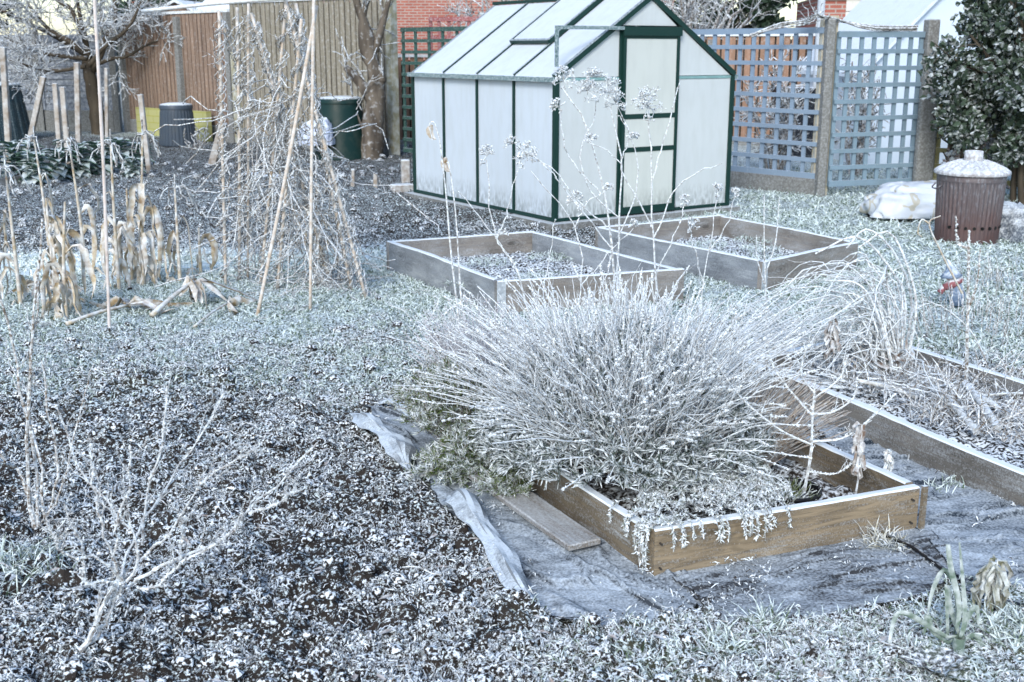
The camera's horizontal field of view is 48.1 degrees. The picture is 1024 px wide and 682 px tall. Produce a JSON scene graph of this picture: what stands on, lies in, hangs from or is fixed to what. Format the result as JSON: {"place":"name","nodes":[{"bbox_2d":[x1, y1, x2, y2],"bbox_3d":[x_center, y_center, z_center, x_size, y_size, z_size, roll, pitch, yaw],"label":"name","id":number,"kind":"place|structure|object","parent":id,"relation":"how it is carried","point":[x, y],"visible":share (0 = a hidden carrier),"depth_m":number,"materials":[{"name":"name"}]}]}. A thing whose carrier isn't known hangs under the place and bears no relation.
{"place":"outdoors","nodes":[
{"label":"outdoors","id":0,"kind":"place"},
{"bbox_2d":[0,0,804,46],"label":"sky","id":1,"kind":"structure","parent":0,"point":[791,13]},
{"bbox_2d":[132,0,673,59],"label":"brick house","id":2,"kind":"structure","parent":0,"point":[414,13],"depth_m":31.75,"materials":[{"name":"brick"}]},
{"bbox_2d":[428,17,478,55],"bbox_3d":[-0.200,-4.684,17.691,2.280,0.616,0.044,4,15,15],"label":"trellis panel","id":3,"kind":"object","parent":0,"point":[449,20],"visible":0.18,"depth_m":17.86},
{"bbox_2d":[0,60,1023,681],"bbox_3d":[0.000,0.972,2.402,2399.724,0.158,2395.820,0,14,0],"label":"ground","id":4,"kind":"structure","parent":0,"point":[404,214],"depth_m":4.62,"materials":[{"name":"plant"}]},
{"bbox_2d":[0,47,11,161],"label":"garden stake","id":5,"kind":"object","parent":4,"relation":"on","point":[5,95],"visible":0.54,"depth_m":15.87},
{"bbox_2d":[0,82,29,140],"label":"compost bin","id":6,"kind":"object","parent":4,"relation":"on","point":[20,123],"visible":0.77,"depth_m":19.63,"materials":[{"name":"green plastic"}]},
{"bbox_2d":[0,141,30,176],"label":"brassica plant","id":7,"kind":"object","parent":4,"relation":"on","point":[10,147],"visible":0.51,"depth_m":13.92,"materials":[{"name":"green plant"}]},
{"bbox_2d":[0,152,32,304],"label":"sweetcorn stalk","id":8,"kind":"object","parent":4,"relation":"on","point":[20,279],"visible":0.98,"depth_m":7.07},
{"bbox_2d":[15,151,55,184],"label":"brassica plant","id":9,"kind":"object","parent":4,"relation":"on","point":[34,178],"visible":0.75,"depth_m":13.35,"materials":[{"name":"green plant"}]},
{"bbox_2d":[0,533,78,598],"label":"grass tuft","id":10,"kind":"object","parent":4,"relation":"on","point":[3,553],"visible":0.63,"depth_m":3.49,"materials":[{"name":"plant"}]},
{"bbox_2d":[16,126,62,245],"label":"sweetcorn stalk","id":11,"kind":"object","parent":4,"relation":"on","point":[33,136],"visible":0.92,"depth_m":9.11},
{"bbox_2d":[0,218,93,529],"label":"raspberry canes","id":12,"kind":"object","parent":4,"relation":"on","point":[27,490],"visible":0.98,"depth_m":3.76,"materials":[{"name":"plant"}]},
{"bbox_2d":[33,198,79,314],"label":"sweetcorn stalk","id":13,"kind":"object","parent":4,"relation":"on","point":[53,224],"visible":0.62,"depth_m":6.82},
{"bbox_2d":[39,148,77,180],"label":"brassica plant","id":14,"kind":"object","parent":4,"relation":"on","point":[60,172],"visible":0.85,"depth_m":13.93,"materials":[{"name":"green plant"}]},
{"bbox_2d":[0,30,122,131],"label":"lap panel fence","id":15,"kind":"object","parent":4,"relation":"on","point":[46,121],"visible":0.28,"depth_m":21.98,"materials":[{"name":"wood"}]},
{"bbox_2d":[35,202,95,320],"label":"sweetcorn stalk","id":16,"kind":"object","parent":4,"relation":"on","point":[64,256],"visible":0.96,"depth_m":6.69,"materials":[{"name":"plant"}]},
{"bbox_2d":[74,62,81,142],"bbox_3d":[-6.719,-3.593,17.759,0.171,1.407,0.075,0,14,0],"label":"garden stake","id":17,"kind":"object","parent":4,"relation":"on","point":[77,99],"visible":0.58,"depth_m":17.71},
{"bbox_2d":[59,143,97,178],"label":"brassica plant","id":18,"kind":"object","parent":4,"relation":"on","point":[80,172],"visible":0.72,"depth_m":14.15,"materials":[{"name":"green plant"}]},
{"bbox_2d":[55,127,110,274],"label":"sweetcorn stalk","id":19,"kind":"object","parent":4,"relation":"on","point":[92,228],"visible":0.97,"depth_m":8.02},
{"bbox_2d":[78,141,119,174],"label":"brassica plant","id":20,"kind":"object","parent":4,"relation":"on","point":[96,157],"visible":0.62,"depth_m":14.35,"materials":[{"name":"green plant"}]},
{"bbox_2d":[0,0,200,134],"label":"apple tree","id":21,"kind":"object","parent":4,"relation":"on","point":[88,66],"visible":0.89,"depth_m":20.51,"materials":[{"name":"white plant"}]},
{"bbox_2d":[93,0,110,327],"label":"bamboo cane","id":22,"kind":"object","parent":4,"relation":"on","point":[102,157],"visible":0.97,"depth_m":6.29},
{"bbox_2d":[89,129,136,289],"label":"sweetcorn stalk","id":23,"kind":"object","parent":4,"relation":"on","point":[122,262],"visible":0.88,"depth_m":7.47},
{"bbox_2d":[65,295,192,325],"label":"fallen sweetcorn stalk","id":24,"kind":"object","parent":4,"relation":"on","point":[153,304],"visible":0.94,"depth_m":6.95,"materials":[{"name":"plant"}]},
{"bbox_2d":[111,188,150,281],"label":"sweetcorn stalk","id":25,"kind":"object","parent":4,"relation":"on","point":[134,262],"visible":0.42,"depth_m":7.80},
{"bbox_2d":[137,94,151,172],"bbox_3d":[-4.649,-2.591,14.545,0.101,1.048,0.060,0,14,0],"label":"garden stake","id":26,"kind":"object","parent":4,"relation":"on","point":[145,136],"visible":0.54,"depth_m":14.52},
{"bbox_2d":[124,119,168,285],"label":"sweetcorn stalk","id":27,"kind":"object","parent":4,"relation":"on","point":[152,270],"visible":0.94,"depth_m":7.61,"materials":[{"name":"plant"}]},
{"bbox_2d":[16,368,317,652],"bbox_3d":[-0.848,0.457,2.979,0.667,0.769,0.439,0,14,0],"label":"currant bush","id":28,"kind":"object","parent":4,"relation":"on","point":[121,578],"visible":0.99,"depth_m":2.94,"materials":[{"name":"plant"}]},
{"bbox_2d":[135,107,212,141],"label":"yellow wall","id":29,"kind":"structure","parent":4,"relation":"on","point":[152,117],"depth_m":20.93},
{"bbox_2d":[117,9,234,142],"bbox_3d":[-6.064,-4.763,20.648,3.658,2.245,0.140,13,19,41],"label":"slatted fence","id":30,"kind":"object","parent":4,"relation":"on","point":[185,71],"visible":0.52,"depth_m":20.40,"materials":[{"name":"wood"}]},
{"bbox_2d":[159,102,196,145],"bbox_3d":[-5.560,-3.608,19.049,0.617,0.695,0.616,0,14,0],"label":"compost bin","id":31,"kind":"object","parent":4,"relation":"on","point":[168,114],"visible":0.84,"depth_m":18.83,"materials":[{"name":"grey plastic"}]},
{"bbox_2d":[159,174,198,282],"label":"sweetcorn stalk","id":32,"kind":"object","parent":4,"relation":"on","point":[176,247],"visible":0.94,"depth_m":7.75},
{"bbox_2d":[0,249,402,293],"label":"frosty grass","id":33,"kind":"structure","parent":4,"relation":"on","point":[168,266],"depth_m":8.56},
{"bbox_2d":[186,228,217,274],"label":"sweetcorn stalk","id":34,"kind":"object","parent":4,"relation":"on","point":[214,246],"visible":0.86,"depth_m":8.11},
{"bbox_2d":[149,275,258,316],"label":"fallen sweetcorn stalk","id":35,"kind":"object","parent":4,"relation":"on","point":[194,285],"visible":0.98,"depth_m":7.09,"materials":[{"name":"plant"}]},
{"bbox_2d":[141,0,438,316],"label":"bean frame","id":36,"kind":"object","parent":4,"relation":"on","point":[290,154],"visible":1,"depth_m":7.43,"materials":[{"name":"brown wood"}]},
{"bbox_2d":[229,0,399,155],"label":"slatted fence","id":37,"kind":"object","parent":4,"relation":"on","point":[340,16],"visible":0.33,"depth_m":17.78,"materials":[{"name":"wood"}]},
{"bbox_2d":[313,96,362,160],"bbox_3d":[-2.500,-3.125,16.747,0.840,0.895,0.840,0,14,0],"label":"compost bin","id":38,"kind":"object","parent":4,"relation":"on","point":[336,113],"visible":0.61,"depth_m":16.43,"materials":[{"name":"green plastic"}]},
{"bbox_2d":[332,0,399,159],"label":"pruned tree","id":39,"kind":"object","parent":4,"relation":"on","point":[373,92],"visible":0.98,"depth_m":16.34,"materials":[{"name":"grey plant"}]},
{"bbox_2d":[350,412,416,470],"bbox_3d":[-0.513,0.367,4.587,0.128,0.067,0.730,-7,16,-25],"label":"folded membrane","id":40,"kind":"object","parent":4,"relation":"on","point":[399,448],"visible":1,"depth_m":4.48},
{"bbox_2d":[0,222,805,416],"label":"frosted grass","id":41,"kind":"structure","parent":4,"relation":"on","point":[400,298],"depth_m":6.87,"materials":[{"name":"plant"}]},
{"bbox_2d":[398,54,427,143],"bbox_3d":[-0.352,-3.895,18.645,3.114,1.550,0.140,1,14,5],"label":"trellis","id":42,"kind":"object","parent":4,"relation":"on","point":[409,68],"visible":0.06,"depth_m":18.75,"materials":[{"name":"wood"}]},
{"bbox_2d":[400,26,467,152],"bbox_3d":[-0.875,-3.511,16.184,1.947,1.781,0.044,12,19,40],"label":"trellis panel","id":43,"kind":"object","parent":4,"relation":"on","point":[429,51],"visible":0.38,"depth_m":16.50,"materials":[{"name":"green paint"}]},
{"bbox_2d":[437,488,553,620],"bbox_3d":[-0.064,0.632,3.552,0.118,0.107,0.955,-4,15,-17],"label":"folded membrane","id":44,"kind":"object","parent":4,"relation":"on","point":[470,511],"visible":0.89,"depth_m":3.55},
{"bbox_2d":[0,255,1022,681],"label":"fallen stems","id":45,"kind":"object","parent":4,"relation":"on","point":[412,557],"depth_m":3.30,"materials":[{"name":"plant"}]},
{"bbox_2d":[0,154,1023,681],"bbox_3d":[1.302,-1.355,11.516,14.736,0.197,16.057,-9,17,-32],"label":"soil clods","id":46,"kind":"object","parent":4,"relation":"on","point":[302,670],"visible":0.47,"depth_m":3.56,"materials":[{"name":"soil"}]},
{"bbox_2d":[364,404,702,627],"bbox_3d":[0.002,0.522,4.170,0.600,0.028,2.230,-5,15,-20],"label":"weed membrane","id":47,"kind":"object","parent":4,"relation":"on","point":[577,587],"visible":0.28,"depth_m":3.47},
{"bbox_2d":[433,447,600,550],"bbox_3d":[-0.015,0.527,4.046,0.120,0.022,1.041,-7,16,-27],"label":"plank","id":48,"kind":"object","parent":47,"relation":"on","point":[555,524],"visible":0.5,"depth_m":3.77,"materials":[{"name":"wood"}]},
{"bbox_2d":[386,231,683,312],"bbox_3d":[0.089,-0.490,7.833,1.225,0.226,1.950,-8,16,-28],"label":"raised bed","id":49,"kind":"object","parent":4,"relation":"on","point":[426,261],"visible":0.81,"depth_m":7.91,"materials":[{"name":"brown wood"}]},
{"bbox_2d":[439,251,573,287],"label":"bed weeds","id":50,"kind":"object","parent":49,"relation":"on","point":[532,257],"visible":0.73,"depth_m":8.10,"materials":[{"name":"white plant"}]},
{"bbox_2d":[404,0,739,230],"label":"greenhouse","id":51,"kind":"object","parent":4,"relation":"on","point":[488,76],"visible":0.9,"depth_m":10.74,"materials":[{"name":"glass"}]},
{"bbox_2d":[619,36,679,214],"bbox_3d":[1.270,-1.992,10.601,0.648,1.610,0.023,-9,17,-32],"label":"door","id":52,"kind":"structure","parent":51,"relation":"in","point":[652,61],"depth_m":10.59,"materials":[{"name":"plastic"}]},
{"bbox_2d":[419,380,928,575],"bbox_3d":[0.477,0.405,4.404,1.087,0.182,1.901,-6,16,-24],"label":"raised bed","id":53,"kind":"object","parent":4,"relation":"on","point":[833,511],"visible":0.18,"depth_m":3.70,"materials":[{"name":"wood"}]},
{"bbox_2d":[426,121,469,367],"bbox_3d":[-0.256,-0.367,4.808,0.192,1.096,0.017,0,14,0],"label":"tall pod stalk","id":54,"kind":"object","parent":53,"relation":"on","point":[444,161],"visible":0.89,"depth_m":4.76,"materials":[{"name":"plant"}]},
{"bbox_2d":[384,350,536,497],"bbox_3d":[-0.148,0.262,4.369,0.751,0.446,1.029,0,14,0],"label":"santolina","id":55,"kind":"object","parent":53,"relation":"on","point":[454,440],"visible":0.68,"depth_m":4.26,"materials":[{"name":"green plant"}]},
{"bbox_2d":[400,293,537,381],"bbox_3d":[-0.178,0.030,4.911,0.580,0.501,0.597,0,14,0],"label":"bush","id":56,"kind":"object","parent":53,"relation":"on","point":[441,342],"visible":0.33,"depth_m":4.87,"materials":[{"name":"plant"}]},
{"bbox_2d":[503,65,614,325],"bbox_3d":[0.220,-0.454,5.013,0.525,1.461,0.176,-1,14,-3],"label":"dried fennel","id":57,"kind":"object","parent":53,"relation":"on","point":[587,84],"visible":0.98,"depth_m":4.91,"materials":[{"name":"plant"}]},
{"bbox_2d":[530,170,637,317],"bbox_3d":[0.298,-0.227,4.796,0.449,0.970,0.060,0,14,0],"label":"dried fennel","id":58,"kind":"object","parent":53,"relation":"on","point":[608,185],"visible":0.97,"depth_m":4.71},
{"bbox_2d":[386,250,821,498],"bbox_3d":[0.332,0.096,4.135,1.587,0.761,1.832,0,14,0],"label":"lavender bush","id":59,"kind":"object","parent":53,"relation":"on","point":[596,394],"visible":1,"depth_m":3.85,"materials":[{"name":"white plant"}]},
{"bbox_2d":[458,143,555,339],"bbox_3d":[-0.018,-0.313,4.669,0.397,0.972,0.089,0,14,0],"label":"dried fennel","id":60,"kind":"object","parent":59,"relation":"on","point":[491,151],"visible":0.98,"depth_m":4.62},
{"bbox_2d":[579,67,639,296],"bbox_3d":[0.432,-0.477,5.184,0.258,1.487,0.155,4,15,16],"label":"dried fennel","id":61,"kind":"object","parent":53,"relation":"on","point":[616,95],"visible":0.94,"depth_m":5.07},
{"bbox_2d":[584,81,721,319],"bbox_3d":[0.591,-0.393,4.907,0.584,1.404,0.161,0,14,0],"label":"dried fennel","id":62,"kind":"object","parent":53,"relation":"on","point":[592,137],"visible":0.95,"depth_m":4.81,"materials":[{"name":"plant"}]},
{"bbox_2d":[606,454,794,574],"bbox_3d":[0.610,0.532,3.751,0.630,0.198,0.701,0,14,0],"label":"creeping herb","id":63,"kind":"object","parent":53,"relation":"on","point":[730,492],"visible":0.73,"depth_m":3.61,"materials":[{"name":"white plant"}]},
{"bbox_2d":[707,366,849,472],"bbox_3d":[0.958,0.281,4.172,0.540,0.380,0.541,0,14,0],"label":"dry stem clump","id":64,"kind":"object","parent":53,"relation":"on","point":[793,431],"visible":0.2,"depth_m":4.12,"materials":[{"name":"plant"}]},
{"bbox_2d":[767,477,821,507],"bbox_3d":[0.940,0.545,3.870,0.200,0.105,0.200,-3,15,-11],"label":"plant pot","id":65,"kind":"object","parent":53,"relation":"on","point":[806,498],"visible":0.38,"depth_m":3.89,"materials":[{"name":"black plastic"}]},
{"bbox_2d":[705,343,896,493],"bbox_3d":[0.949,0.258,3.807,0.641,0.526,0.051,0,14,0],"label":"sapling","id":66,"kind":"object","parent":53,"relation":"on","point":[812,441],"visible":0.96,"depth_m":3.79,"materials":[{"name":"plant"}]},
{"bbox_2d":[850,421,866,493],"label":"withered plant","id":67,"kind":"object","parent":53,"relation":"on","point":[858,437],"visible":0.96,"depth_m":3.79,"materials":[{"name":"brown plant"}]},
{"bbox_2d":[687,182,739,324],"bbox_3d":[0.914,-0.225,5.311,0.238,1.019,0.078,0,14,0],"label":"dried fennel","id":68,"kind":"object","parent":4,"relation":"on","point":[692,222],"visible":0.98,"depth_m":5.23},
{"bbox_2d":[661,0,782,38],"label":"frosted shrub","id":69,"kind":"object","parent":4,"relation":"on","point":[694,12],"visible":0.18,"depth_m":22.08,"materials":[{"name":"plant"}]},
{"bbox_2d":[595,214,857,290],"bbox_3d":[1.676,-0.683,8.589,1.301,0.227,1.798,-9,17,-31],"label":"raised bed","id":70,"kind":"object","parent":4,"relation":"on","point":[739,267],"visible":0.81,"depth_m":8.52,"materials":[{"name":"brown wood"}]},
{"bbox_2d":[687,233,786,259],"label":"bed weeds","id":71,"kind":"object","parent":70,"relation":"on","point":[747,247],"visible":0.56,"depth_m":8.80,"materials":[{"name":"white plant"}]},
{"bbox_2d":[696,618,774,661],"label":"grass tuft","id":72,"kind":"object","parent":4,"relation":"on","point":[726,638],"visible":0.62,"depth_m":3.04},
{"bbox_2d":[671,0,801,38],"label":"tree","id":73,"kind":"object","parent":4,"relation":"on","point":[765,20],"visible":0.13,"depth_m":25.12,"materials":[{"name":"white plant"}]},
{"bbox_2d":[669,302,823,368],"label":"dead stems","id":74,"kind":"object","parent":4,"relation":"on","point":[747,328],"visible":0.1,"depth_m":6.07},
{"bbox_2d":[486,572,1023,681],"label":"grass","id":75,"kind":"structure","parent":4,"relation":"on","point":[841,660],"depth_m":3.01,"materials":[{"name":"plant"}]},
{"bbox_2d":[698,33,815,145],"bbox_3d":[3.246,-4.099,18.852,3.354,1.845,0.140,3,15,10],"label":"slatted fence","id":76,"kind":"object","parent":4,"relation":"on","point":[760,53],"visible":0.1,"depth_m":18.62,"materials":[{"name":"wood"}]},
{"bbox_2d":[717,594,811,639],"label":"grass tuft","id":77,"kind":"object","parent":4,"relation":"on","point":[761,614],"visible":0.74,"depth_m":3.14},
{"bbox_2d":[730,171,814,195],"bbox_3d":[2.330,-1.912,13.470,0.050,0.220,2.997,-12,19,-40],"label":"gravel board","id":78,"kind":"object","parent":4,"relation":"on","point":[764,182],"visible":0.21,"depth_m":12.80,"materials":[{"name":"concrete"}]},
{"bbox_2d":[692,27,824,178],"bbox_3d":[2.310,-2.789,13.269,0.044,1.582,2.937,-12,19,-40],"label":"trellis panel","id":79,"kind":"object","parent":78,"relation":"on","point":[778,95],"visible":0.44,"depth_m":12.64,"materials":[{"name":"blue paint"}]},
{"bbox_2d":[733,43,815,169],"bbox_3d":[3.324,-2.972,14.704,1.119,1.632,1.206,0,14,0],"label":"frosted shrub","id":80,"kind":"object","parent":4,"relation":"on","point":[785,104],"visible":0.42,"depth_m":14.61,"materials":[{"name":"plant"}]},
{"bbox_2d":[700,291,852,345],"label":"dead stems","id":81,"kind":"object","parent":4,"relation":"on","point":[775,317],"visible":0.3,"depth_m":6.42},
{"bbox_2d":[672,513,947,624],"bbox_3d":[0.996,0.691,3.511,1.030,0.021,0.529,-5,15,-20],"label":"weed membrane","id":82,"kind":"object","parent":4,"relation":"on","point":[833,585],"visible":0.8,"depth_m":3.43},
{"bbox_2d":[852,514,917,553],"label":"grass tuft","id":83,"kind":"object","parent":82,"relation":"on","point":[877,535],"visible":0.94,"depth_m":3.68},
{"bbox_2d":[811,15,838,196],"bbox_3d":[3.345,-2.461,12.223,0.170,1.940,0.188,-3,15,-11],"label":"concrete post","id":84,"kind":"object","parent":4,"relation":"on","point":[824,90],"visible":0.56,"depth_m":12.15,"materials":[{"name":"concrete"}]},
{"bbox_2d":[749,0,917,37],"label":"vine","id":85,"kind":"object","parent":84,"relation":"attached to","point":[816,15],"visible":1,"depth_m":12.03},
{"bbox_2d":[796,0,860,38],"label":"garage","id":86,"kind":"structure","parent":4,"relation":"on","point":[842,9],"depth_m":20.66,"materials":[{"name":"red brick"}]},
{"bbox_2d":[679,162,1023,375],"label":"lawn grass","id":87,"kind":"structure","parent":4,"relation":"on","point":[900,232],"depth_m":8.58,"materials":[{"name":"plant"}]},
{"bbox_2d":[834,58,890,175],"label":"frosted shrub","id":88,"kind":"object","parent":4,"relation":"on","point":[861,127],"visible":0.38,"depth_m":14.27,"materials":[{"name":"plant"}]},
{"bbox_2d":[739,334,1023,505],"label":"raised bed","id":89,"kind":"object","parent":4,"relation":"on","point":[988,463],"visible":0.3,"depth_m":4.52,"materials":[{"name":"wood"}]},
{"bbox_2d":[748,356,885,400],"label":"flopped stems","id":90,"kind":"object","parent":89,"relation":"on","point":[822,381],"visible":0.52,"depth_m":5.14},
{"bbox_2d":[705,228,940,397],"bbox_3d":[1.371,-0.138,5.178,1.026,0.707,0.924,4,15,14],"label":"arching dead plant","id":91,"kind":"object","parent":89,"relation":"on","point":[884,339],"visible":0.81,"depth_m":5.22,"materials":[{"name":"white plant"}]},
{"bbox_2d":[823,316,841,371],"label":"withered plant","id":92,"kind":"object","parent":89,"relation":"on","point":[831,338],"visible":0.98,"depth_m":5.09,"materials":[{"name":"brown plant"}]},
{"bbox_2d":[792,335,1023,434],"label":"dead stem litter","id":93,"kind":"object","parent":89,"relation":"on","point":[967,399],"visible":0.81,"depth_m":4.86,"materials":[{"name":"plant"}]},
{"bbox_2d":[793,355,1023,443],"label":"bed weeds","id":94,"kind":"object","parent":89,"relation":"on","point":[1003,436],"visible":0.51,"depth_m":4.81,"materials":[{"name":"plant"}]},
{"bbox_2d":[839,362,982,399],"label":"flopped stems","id":95,"kind":"object","parent":89,"relation":"on","point":[897,380],"visible":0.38,"depth_m":5.10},
{"bbox_2d":[797,0,982,163],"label":"summer house","id":96,"kind":"structure","parent":4,"relation":"on","point":[897,12],"depth_m":15.73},
{"bbox_2d":[761,399,1023,605],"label":"weed membrane","id":97,"kind":"object","parent":4,"relation":"on","point":[951,519],"visible":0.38,"depth_m":3.88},
{"bbox_2d":[860,180,935,218],"bbox_3d":[3.872,-1.357,10.849,1.119,0.318,0.661,-2,14,-8],"label":"sack","id":98,"kind":"object","parent":4,"relation":"on","point":[905,200],"visible":0.67,"depth_m":10.61,"materials":[{"name":"plastic"}]},
{"bbox_2d":[912,19,940,180],"bbox_3d":[4.490,-2.508,12.466,0.220,1.910,0.225,-3,15,-11],"label":"concrete post","id":99,"kind":"object","parent":4,"relation":"on","point":[924,152],"visible":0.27,"depth_m":12.40,"materials":[{"name":"concrete"}]},
{"bbox_2d":[827,31,925,186],"bbox_3d":[3.915,-2.491,12.342,1.057,1.622,0.045,-4,15,-17],"label":"trellis panel","id":100,"kind":"object","parent":99,"relation":"attached to","point":[857,101],"visible":0.92,"depth_m":12.32,"materials":[{"name":"teal paint"}]},
{"bbox_2d":[888,542,983,654],"bbox_3d":[1.131,0.686,3.011,0.284,0.378,0.075,0,14,0],"label":"leek","id":101,"kind":"object","parent":4,"relation":"on","point":[958,640],"visible":0.96,"depth_m":3.01,"materials":[{"name":"green plant"}]},
{"bbox_2d":[937,259,965,309],"bbox_3d":[2.696,-0.339,7.026,0.162,0.332,0.137,7,16,25],"label":"garden ornament","id":102,"kind":"object","parent":4,"relation":"on","point":[947,275],"visible":0.85,"depth_m":6.99,"materials":[{"name":"ceramic"}]},
{"bbox_2d":[890,276,1023,347],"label":"dead stem patch","id":103,"kind":"object","parent":4,"relation":"on","point":[962,316],"visible":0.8,"depth_m":6.50,"materials":[{"name":"plant"}]},
{"bbox_2d":[896,593,1023,656],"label":"grass tuft","id":104,"kind":"object","parent":4,"relation":"on","point":[992,618],"visible":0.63,"depth_m":3.13,"materials":[{"name":"plant"}]},
{"bbox_2d":[954,216,981,379],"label":"bare stalk","id":105,"kind":"object","parent":4,"relation":"on","point":[968,303],"visible":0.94,"depth_m":5.00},
{"bbox_2d":[917,0,1023,204],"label":"evergreen shrub","id":106,"kind":"object","parent":4,"relation":"on","point":[994,73],"visible":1,"depth_m":11.42,"materials":[{"name":"green plant"}]},
{"bbox_2d":[932,150,1011,245],"bbox_3d":[3.790,-1.191,9.500,0.614,0.762,0.600,-4,15,-17],"label":"garden incinerator","id":107,"kind":"object","parent":4,"relation":"on","point":[971,187],"visible":0.98,"depth_m":9.32,"materials":[{"name":"metal"}]},
{"bbox_2d":[970,554,1013,618],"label":"withered plant","id":108,"kind":"object","parent":4,"relation":"on","point":[991,571],"visible":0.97,"depth_m":3.21,"materials":[{"name":"beige plant"}]},
{"bbox_2d":[998,201,1023,242],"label":"tarpaulin","id":109,"kind":"object","parent":4,"relation":"on","point":[1012,225],"visible":0.59,"depth_m":9.51,"materials":[{"name":"white plastic"}]},
{"bbox_2d":[772,87,815,154],"bbox_3d":[4.147,-3.189,16.761,0.640,1.009,0.739,-1,14,-6],"label":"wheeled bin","id":110,"kind":"object","parent":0,"point":[810,123],"visible":0.12,"depth_m":16.48,"materials":[{"name":"plastic"}]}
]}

